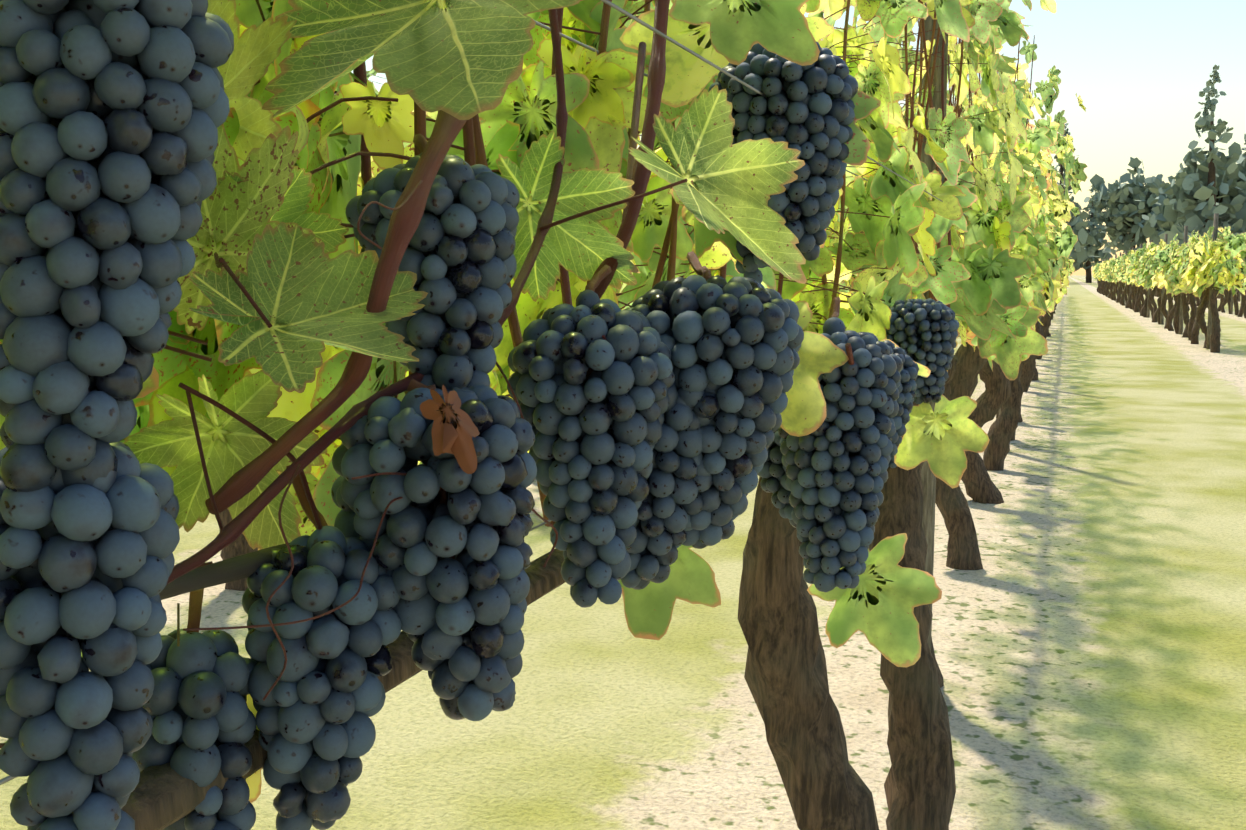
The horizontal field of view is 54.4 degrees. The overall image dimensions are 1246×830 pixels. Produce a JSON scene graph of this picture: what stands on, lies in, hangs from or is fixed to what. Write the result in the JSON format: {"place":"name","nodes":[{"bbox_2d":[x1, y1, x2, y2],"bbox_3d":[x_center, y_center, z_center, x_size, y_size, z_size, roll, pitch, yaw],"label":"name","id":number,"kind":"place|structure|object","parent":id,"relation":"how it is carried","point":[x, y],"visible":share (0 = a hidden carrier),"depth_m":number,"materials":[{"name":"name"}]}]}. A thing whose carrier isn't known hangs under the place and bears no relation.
{"place":"outdoors","nodes":[
{"label":"outdoors","id":0,"kind":"place"},
{"bbox_2d":[0,275,1245,829],"bbox_3d":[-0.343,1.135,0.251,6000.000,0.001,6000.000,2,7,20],"label":"ground","id":1,"kind":"structure","parent":0,"point":[1088,629],"depth_m":3.57,"materials":[{"name":"green plant"}]},
{"bbox_2d":[0,0,1087,829],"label":"vine row","id":2,"kind":"object","parent":1,"relation":"on","point":[360,358],"visible":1,"depth_m":0.65,"materials":[{"name":"green plant"}]},
{"bbox_2d":[0,0,1245,784],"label":"trellis","id":3,"kind":"object","parent":1,"relation":"on","point":[928,486],"visible":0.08,"depth_m":3.22,"materials":[{"name":"brown wood"}]},
{"bbox_2d":[215,68,1245,590],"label":"vine rows","id":4,"kind":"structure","parent":1,"relation":"on","point":[1183,272],"depth_m":21.38,"materials":[{"name":"green plant"}]},
{"bbox_2d":[1054,65,1245,282],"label":"treeline","id":5,"kind":"object","parent":1,"relation":"on","point":[1156,209],"visible":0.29,"depth_m":139.66,"materials":[{"name":"green plant"}]},
{"bbox_2d":[351,0,1245,274],"label":"sky","id":6,"kind":"structure","parent":0,"point":[1139,69],"materials":[{"name":"white"}]}
]}

